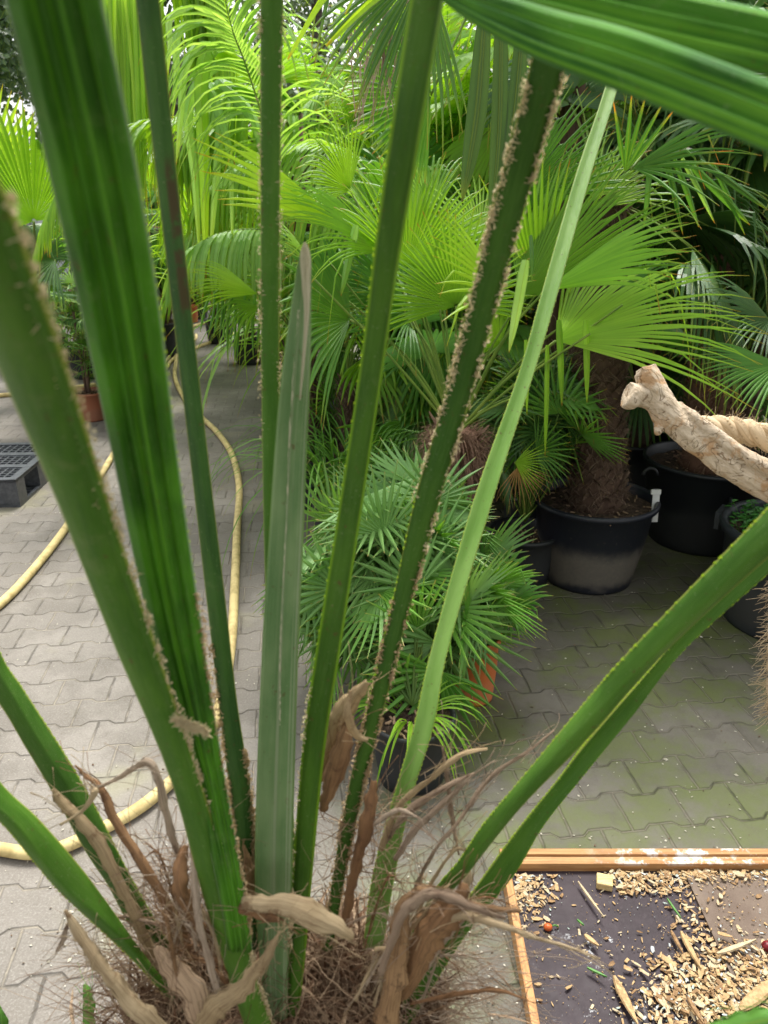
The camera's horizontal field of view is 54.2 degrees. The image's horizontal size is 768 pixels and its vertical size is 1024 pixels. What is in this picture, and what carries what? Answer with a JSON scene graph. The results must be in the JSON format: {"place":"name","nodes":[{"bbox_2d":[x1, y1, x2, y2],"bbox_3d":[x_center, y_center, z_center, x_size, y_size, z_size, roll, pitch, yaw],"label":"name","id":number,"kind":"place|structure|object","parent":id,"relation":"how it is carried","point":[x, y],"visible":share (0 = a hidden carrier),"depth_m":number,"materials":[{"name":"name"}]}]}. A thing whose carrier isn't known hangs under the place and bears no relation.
{"place":"outdoors","nodes":[
{"label":"outdoors","id":0,"kind":"place"},
{"bbox_2d":[30,201,161,295],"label":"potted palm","id":1,"kind":"object","parent":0,"point":[148,218],"depth_m":8.76,"materials":[{"name":"plant"}]},
{"bbox_2d":[144,163,184,226],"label":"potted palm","id":2,"kind":"object","parent":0,"point":[151,189],"visible":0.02,"depth_m":9.85,"materials":[{"name":"plant"}]},
{"bbox_2d":[0,0,491,138],"label":"sky","id":3,"kind":"structure","parent":0,"point":[29,109],"materials":[{"name":"white"}]},
{"bbox_2d":[149,79,349,239],"bbox_3d":[-0.479,-2.593,7.146,2.931,2.872,2.815,12,25,28],"label":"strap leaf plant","id":4,"kind":"object","parent":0,"point":[306,126],"visible":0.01,"depth_m":6.11,"materials":[{"name":"plant"}]},
{"bbox_2d":[0,296,767,1023],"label":"ground","id":5,"kind":"structure","parent":0,"point":[68,670],"depth_m":2.70,"materials":[{"name":"concrete"}]},
{"bbox_2d":[0,0,30,115],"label":"tree","id":6,"kind":"object","parent":5,"relation":"on","point":[12,76],"visible":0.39,"depth_m":14.36,"materials":[{"name":"green plant"}]},
{"bbox_2d":[0,442,47,507],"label":"plastic pallet","id":7,"kind":"object","parent":5,"relation":"on","point":[23,480],"visible":0.62,"depth_m":4.84,"materials":[{"name":"grey plastic"}]},
{"bbox_2d":[0,84,82,379],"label":"potted palm","id":8,"kind":"object","parent":5,"relation":"on","point":[22,177],"visible":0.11,"depth_m":5.43,"materials":[{"name":"plant"}]},
{"bbox_2d":[38,241,74,361],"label":"potted palm","id":9,"kind":"object","parent":5,"relation":"on","point":[63,314],"visible":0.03,"depth_m":8.45,"materials":[{"name":"plant"}]},
{"bbox_2d":[46,271,103,421],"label":"potted palm","id":10,"kind":"object","parent":5,"relation":"on","point":[92,404],"visible":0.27,"depth_m":6.34,"materials":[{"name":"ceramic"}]},
{"bbox_2d":[13,8,180,143],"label":"tree","id":11,"kind":"object","parent":5,"relation":"on","point":[24,103],"depth_m":18.60,"materials":[{"name":"green plant"}]},
{"bbox_2d":[0,334,197,397],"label":"garden hose","id":12,"kind":"object","parent":5,"relation":"on","point":[77,386],"visible":0.23,"depth_m":7.68,"materials":[{"name":"yellow rubber"}]},
{"bbox_2d":[47,224,164,379],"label":"potted palm","id":13,"kind":"object","parent":5,"relation":"on","point":[69,291],"visible":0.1,"depth_m":7.93,"materials":[{"name":"plant"}]},
{"bbox_2d":[0,323,237,609],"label":"garden hose","id":14,"kind":"object","parent":5,"relation":"on","point":[10,594],"visible":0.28,"depth_m":3.87,"materials":[{"name":"yellow rubber"}]},
{"bbox_2d":[0,353,242,859],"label":"garden hose","id":15,"kind":"object","parent":5,"relation":"on","point":[16,851],"visible":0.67,"depth_m":3.30,"materials":[{"name":"yellow rubber"}]},
{"bbox_2d":[25,211,223,360],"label":"strap leaf plant","id":16,"kind":"object","parent":5,"relation":"on","point":[156,252],"visible":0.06,"depth_m":7.50,"materials":[{"name":"plant"}]},
{"bbox_2d":[24,124,250,292],"bbox_3d":[-4.000,-7.563,18.515,7.400,3.600,6.400,0,22,0],"label":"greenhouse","id":17,"kind":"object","parent":5,"relation":"on","point":[40,221],"depth_m":16.16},
{"bbox_2d":[25,0,299,289],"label":"tree","id":18,"kind":"object","parent":5,"relation":"on","point":[169,9],"visible":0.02,"depth_m":12.54,"materials":[{"name":"green plant"}]},
{"bbox_2d":[95,0,238,383],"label":"feather palm","id":19,"kind":"object","parent":5,"relation":"on","point":[122,18],"visible":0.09,"depth_m":4.44,"materials":[{"name":"plant"}]},
{"bbox_2d":[144,183,195,357],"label":"potted palm","id":20,"kind":"object","parent":5,"relation":"on","point":[170,342],"visible":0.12,"depth_m":8.97,"materials":[{"name":"plant"}]},
{"bbox_2d":[146,155,206,318],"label":"potted palm","id":21,"kind":"object","parent":5,"relation":"on","point":[199,315],"visible":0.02,"depth_m":12.49,"materials":[{"name":"plant"}]},
{"bbox_2d":[146,184,232,343],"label":"potted palm","id":22,"kind":"object","parent":5,"relation":"on","point":[213,340],"visible":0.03,"depth_m":10.18,"materials":[{"name":"plant"}]},
{"bbox_2d":[188,279,206,322],"bbox_3d":[-3.137,-3.480,12.103,1.036,0.814,0.954,16,27,34],"label":"plant pot","id":23,"kind":"object","parent":5,"relation":"on","point":[194,315],"visible":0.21,"depth_m":12.15,"materials":[{"name":"plastic"}]},
{"bbox_2d":[189,223,260,365],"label":"potted palm","id":24,"kind":"object","parent":5,"relation":"on","point":[252,361],"visible":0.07,"depth_m":8.75,"materials":[{"name":"plant"}]},
{"bbox_2d":[171,288,286,413],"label":"strap leaf plant","id":25,"kind":"object","parent":5,"relation":"on","point":[281,332],"visible":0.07,"depth_m":6.12,"materials":[{"name":"plant"}]},
{"bbox_2d":[160,209,309,327],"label":"feather palm","id":26,"kind":"object","parent":5,"relation":"on","point":[163,314],"visible":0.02,"depth_m":7.32,"materials":[{"name":"plant"}]},
{"bbox_2d":[165,4,304,278],"bbox_3d":[-0.655,-1.316,4.274,0.858,2.649,0.372,-18,28,-37],"label":"strap leaf plant","id":27,"kind":"object","parent":5,"relation":"on","point":[202,124],"visible":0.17,"depth_m":3.87,"materials":[{"name":"plant"}]},
{"bbox_2d":[157,174,362,410],"bbox_3d":[-0.543,-1.522,5.555,2.210,2.075,2.438,-9,23,-20],"label":"strap leaf plant","id":28,"kind":"object","parent":5,"relation":"on","point":[220,354],"visible":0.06,"depth_m":5.02,"materials":[{"name":"plant"}]},
{"bbox_2d":[32,0,488,440],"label":"feather palm","id":29,"kind":"object","parent":5,"relation":"on","point":[241,244],"visible":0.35,"depth_m":3.90,"materials":[{"name":"plant"}]},
{"bbox_2d":[173,32,353,383],"bbox_3d":[-0.995,-2.655,6.926,1.937,3.151,1.922,17,28,36],"label":"potted palm","id":30,"kind":"object","parent":5,"relation":"on","point":[289,64],"visible":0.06,"depth_m":6.29,"materials":[{"name":"plant"}]},
{"bbox_2d":[206,186,339,403],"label":"strap leaf plant","id":31,"kind":"object","parent":5,"relation":"on","point":[249,329],"visible":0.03,"depth_m":5.16,"materials":[{"name":"plant"}]},
{"bbox_2d":[187,260,419,510],"bbox_3d":[-0.304,-0.786,4.554,1.424,1.457,1.424,0,22,0],"label":"potted palm","id":32,"kind":"object","parent":5,"relation":"on","point":[244,291],"visible":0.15,"depth_m":3.98,"materials":[{"name":"plant"}]},
{"bbox_2d":[159,168,461,379],"bbox_3d":[-0.413,-1.959,6.642,3.083,2.072,2.778,-20,30,-41],"label":"feather palm","id":33,"kind":"object","parent":5,"relation":"on","point":[189,243],"visible":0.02,"depth_m":5.76,"materials":[{"name":"plant"}]},
{"bbox_2d":[228,0,443,143],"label":"tree","id":34,"kind":"object","parent":5,"relation":"on","point":[291,93],"visible":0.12,"depth_m":15.93,"materials":[{"name":"green plant"}]},
{"bbox_2d":[189,403,491,576],"bbox_3d":[-0.242,-0.081,4.182,1.746,0.904,1.722,0,22,0],"label":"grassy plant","id":35,"kind":"object","parent":5,"relation":"on","point":[321,447],"visible":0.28,"depth_m":4.06,"materials":[{"name":"green plant"}]},
{"bbox_2d":[309,338,386,456],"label":"fan palm bush","id":36,"kind":"object","parent":5,"relation":"on","point":[333,390],"visible":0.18,"depth_m":4.46,"materials":[{"name":"green plant"}]},
{"bbox_2d":[295,74,451,164],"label":"feather palm","id":37,"kind":"object","parent":5,"relation":"on","point":[307,104],"visible":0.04,"depth_m":5.93,"materials":[{"name":"plant"}]},
{"bbox_2d":[230,218,526,418],"bbox_3d":[0.063,-1.270,5.373,2.036,1.741,1.991,9,24,22],"label":"strap leaf plant","id":38,"kind":"object","parent":5,"relation":"on","point":[284,347],"depth_m":5.15,"materials":[{"name":"plant"}]},
{"bbox_2d":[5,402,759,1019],"bbox_3d":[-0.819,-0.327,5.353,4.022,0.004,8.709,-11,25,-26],"label":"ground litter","id":39,"kind":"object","parent":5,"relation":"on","point":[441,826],"visible":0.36,"depth_m":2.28,"materials":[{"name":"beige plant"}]},
{"bbox_2d":[0,0,767,1023],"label":"foreground palm","id":40,"kind":"object","parent":5,"relation":"on","point":[264,938],"visible":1,"depth_m":0.61,"materials":[{"name":"plant"}]},
{"bbox_2d":[281,229,494,497],"bbox_3d":[0.039,-0.775,4.389,1.306,1.712,1.510,0,22,0],"label":"potted palm","id":41,"kind":"object","parent":5,"relation":"on","point":[400,423],"visible":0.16,"depth_m":4.06,"materials":[{"name":"plant"}]},
{"bbox_2d":[251,438,546,795],"bbox_3d":[0.062,0.235,2.640,1.056,0.993,1.131,16,27,35],"label":"fan palm bush","id":42,"kind":"object","parent":5,"relation":"on","point":[385,520],"visible":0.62,"depth_m":2.42,"materials":[{"name":"green plant"}]},
{"bbox_2d":[279,128,530,442],"bbox_3d":[0.068,-1.231,4.685,1.725,2.184,1.680,-13,25,-29],"label":"potted palm","id":43,"kind":"object","parent":5,"relation":"on","point":[373,163],"visible":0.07,"depth_m":4.21,"materials":[{"name":"plant"}]},
{"bbox_2d":[302,0,512,213],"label":"potted palm","id":44,"kind":"object","parent":5,"relation":"on","point":[347,109],"visible":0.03,"depth_m":5.26,"materials":[{"name":"plant"}]},
{"bbox_2d":[332,3,492,76],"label":"tree","id":45,"kind":"object","parent":5,"relation":"on","point":[435,62],"depth_m":18.45,"materials":[{"name":"green plant"}]},
{"bbox_2d":[287,0,589,517],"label":"potted palm","id":46,"kind":"object","parent":5,"relation":"on","point":[383,38],"visible":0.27,"depth_m":2.38,"materials":[{"name":"plant"}]},
{"bbox_2d":[335,216,569,494],"bbox_3d":[0.507,-0.931,4.553,1.653,1.726,1.724,0,22,0],"label":"potted palm","id":47,"kind":"object","parent":5,"relation":"on","point":[523,330],"visible":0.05,"depth_m":4.11,"materials":[{"name":"plant"}]},
{"bbox_2d":[191,75,766,548],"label":"potted palm","id":48,"kind":"object","parent":5,"relation":"on","point":[435,265],"visible":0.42,"depth_m":2.85,"materials":[{"name":"plant"}]},
{"bbox_2d":[454,545,552,706],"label":"potted palm","id":49,"kind":"object","parent":5,"relation":"on","point":[520,578],"visible":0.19,"depth_m":2.69,"materials":[{"name":"plant"}]},
{"bbox_2d":[500,216,547,418],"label":"strap leaf plant","id":50,"kind":"object","parent":5,"relation":"on","point":[521,312],"depth_m":5.41,"materials":[{"name":"plant"}]},
{"bbox_2d":[369,0,725,476],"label":"potted palm","id":51,"kind":"object","parent":5,"relation":"on","point":[464,65],"visible":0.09,"depth_m":4.28,"materials":[{"name":"plant"}]},
{"bbox_2d":[467,342,629,588],"bbox_3d":[0.676,-0.208,3.504,0.785,1.168,0.830,0,22,0],"label":"fan palm bush","id":52,"kind":"object","parent":5,"relation":"on","point":[533,460],"visible":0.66,"depth_m":3.30,"materials":[{"name":"green plant"}]},
{"bbox_2d":[506,210,689,447],"bbox_3d":[1.512,-1.143,4.911,1.736,1.853,1.723,0,22,0],"label":"potted palm","id":53,"kind":"object","parent":5,"relation":"on","point":[637,413],"visible":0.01,"depth_m":4.61,"materials":[{"name":"plant"}]},
{"bbox_2d":[459,267,741,374],"bbox_3d":[4.906,-2.716,7.605,8.754,2.948,1.058,3,22,7],"label":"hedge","id":54,"kind":"object","parent":5,"relation":"on","point":[535,310],"depth_m":7.96,"materials":[{"name":"green plant"}]},
{"bbox_2d":[459,55,767,594],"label":"potted palm","id":55,"kind":"object","parent":5,"relation":"on","point":[595,526],"visible":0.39,"depth_m":3.41,"materials":[{"name":"plant"}]},
{"bbox_2d":[650,489,660,521],"bbox_3d":[1.277,-0.028,3.541,0.051,0.164,0.012,0,22,0],"label":"plant label","id":56,"kind":"object","parent":55,"relation":"attached to","point":[656,493],"visible":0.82,"depth_m":3.53,"materials":[{"name":"white plastic"}]},
{"bbox_2d":[482,0,767,487],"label":"potted palm","id":57,"kind":"object","parent":5,"relation":"on","point":[660,157],"visible":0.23,"depth_m":2.70,"materials":[{"name":"plant"}]},
{"bbox_2d":[499,849,767,1023],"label":"perch tray","id":58,"kind":"object","parent":5,"relation":"on","point":[585,865],"visible":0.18,"depth_m":1.90,"materials":[{"name":"brown wood"}]},
{"bbox_2d":[543,923,558,930],"bbox_3d":[0.421,1.044,1.888,0.039,0.017,0.020,0,22,0],"label":"berry","id":59,"kind":"object","parent":58,"relation":"on","point":[546,927],"visible":0.98,"depth_m":1.88,"materials":[{"name":"orange food"}]},
{"bbox_2d":[578,881,603,917],"bbox_3d":[0.539,1.008,1.954,0.008,0.010,0.121,-7,23,-17],"label":"stick","id":60,"kind":"object","parent":58,"relation":"on","point":[588,896],"visible":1,"depth_m":1.96,"materials":[{"name":"beige wood"}]},
{"bbox_2d":[584,934,598,946],"bbox_3d":[0.511,1.052,1.844,0.015,0.010,0.044,-15,26,-33],"label":"wood sliver","id":61,"kind":"object","parent":58,"relation":"on","point":[590,939],"visible":1,"depth_m":1.84,"materials":[{"name":"beige wood"}]},
{"bbox_2d":[587,967,606,977],"bbox_3d":[0.502,1.084,1.766,0.048,0.010,0.007,15,26,33],"label":"stem piece","id":62,"kind":"object","parent":58,"relation":"on","point":[595,971],"visible":1,"depth_m":1.77,"materials":[{"name":"green plant"}]},
{"bbox_2d":[596,872,612,891],"bbox_3d":[0.591,0.992,2.011,0.042,0.022,0.038,6,23,14],"label":"wood block","id":63,"kind":"object","parent":58,"relation":"on","point":[604,881],"depth_m":2.00,"materials":[{"name":"beige wood"}]},
{"bbox_2d":[613,975,638,1023],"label":"wood sliver","id":64,"kind":"object","parent":58,"relation":"on","point":[623,995],"visible":1,"depth_m":1.71,"materials":[{"name":"beige wood"}]},
{"bbox_2d":[514,868,767,1023],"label":"wood shavings","id":65,"kind":"object","parent":58,"relation":"on","point":[676,997],"visible":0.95,"depth_m":1.80},
{"bbox_2d":[687,996,703,1023],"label":"wood sliver","id":66,"kind":"object","parent":65,"relation":"on","point":[694,1008],"visible":1,"depth_m":1.67,"materials":[{"name":"brown wood"}]},
{"bbox_2d":[717,939,755,954],"bbox_3d":[0.857,1.055,1.822,0.113,0.010,0.014,-6,23,-16],"label":"wood sliver","id":67,"kind":"object","parent":65,"relation":"on","point":[732,948],"visible":1,"depth_m":1.82,"materials":[{"name":"beige wood"}]},
{"bbox_2d":[738,979,767,1010],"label":"wood sliver","id":68,"kind":"object","parent":65,"relation":"on","point":[759,991],"visible":0.85,"depth_m":1.70,"materials":[{"name":"beige wood"}]},
{"bbox_2d":[667,898,680,918],"bbox_3d":[0.745,1.019,1.928,0.006,0.010,0.066,-4,22,-10],"label":"stem piece","id":69,"kind":"object","parent":58,"relation":"on","point":[672,906],"visible":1,"depth_m":1.93,"materials":[{"name":"green plant"}]},
{"bbox_2d":[670,930,682,953],"bbox_3d":[0.718,1.054,1.840,0.011,0.010,0.067,0,22,0],"label":"wood sliver","id":70,"kind":"object","parent":58,"relation":"on","point":[674,937],"visible":1,"depth_m":1.84,"materials":[{"name":"brown wood"}]},
{"bbox_2d":[680,931,701,968],"bbox_3d":[0.745,1.062,1.821,0.016,0.010,0.103,-2,22,-4],"label":"wood sliver","id":71,"kind":"object","parent":58,"relation":"on","point":[688,945],"visible":1,"depth_m":1.82,"materials":[{"name":"beige wood"}]},
{"bbox_2d":[686,876,767,1007],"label":"loose board","id":72,"kind":"object","parent":58,"relation":"on","point":[736,894],"visible":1,"depth_m":1.93,"materials":[{"name":"brown wood"}]},
{"bbox_2d":[620,364,767,502],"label":"branch","id":73,"kind":"object","parent":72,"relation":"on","point":[714,448],"visible":1,"depth_m":1.23,"materials":[{"name":"beige wood"}]},
{"bbox_2d":[695,408,767,456],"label":"rope","id":74,"kind":"object","parent":73,"relation":"hanging from","point":[750,432],"visible":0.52,"depth_m":1.32,"materials":[{"name":"beige fabric"}]},
{"bbox_2d":[746,583,767,730],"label":"rope","id":75,"kind":"object","parent":73,"relation":"hanging from","point":[765,705],"visible":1,"depth_m":1.26,"materials":[{"name":"brown fabric"}]},
{"bbox_2d":[761,940,767,951],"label":"berry","id":76,"kind":"object","parent":72,"relation":"on","point":[764,944],"visible":1,"depth_m":1.82,"materials":[{"name":"red food"}]},
{"bbox_2d":[621,104,743,404],"bbox_3d":[2.468,-2.530,5.352,2.288,4.095,2.272,0,22,0],"label":"potted palm","id":77,"kind":"object","parent":5,"relation":"on","point":[737,141],"depth_m":5.71,"materials":[{"name":"plant"}]},
{"bbox_2d":[604,0,767,454],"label":"potted palm","id":78,"kind":"object","parent":5,"relation":"on","point":[737,159],"visible":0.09,"depth_m":3.60,"materials":[{"name":"plant"}]},
{"bbox_2d":[612,94,767,556],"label":"potted palm","id":79,"kind":"object","parent":5,"relation":"on","point":[696,493],"visible":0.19,"depth_m":3.88,"materials":[{"name":"plant"}]},
{"bbox_2d":[626,292,767,450],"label":"potted palm","id":80,"kind":"object","parent":5,"relation":"on","point":[670,373],"visible":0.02,"depth_m":4.58,"materials":[{"name":"plant"}]},
{"bbox_2d":[659,2,767,504],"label":"potted palm","id":81,"kind":"object","parent":5,"relation":"on","point":[714,158],"visible":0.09,"depth_m":3.29,"materials":[{"name":"plant"}]},
{"bbox_2d":[692,275,767,642],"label":"potted palm","id":82,"kind":"object","parent":5,"relation":"on","point":[735,520],"visible":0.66,"depth_m":2.83,"materials":[{"name":"plant"}]}
]}

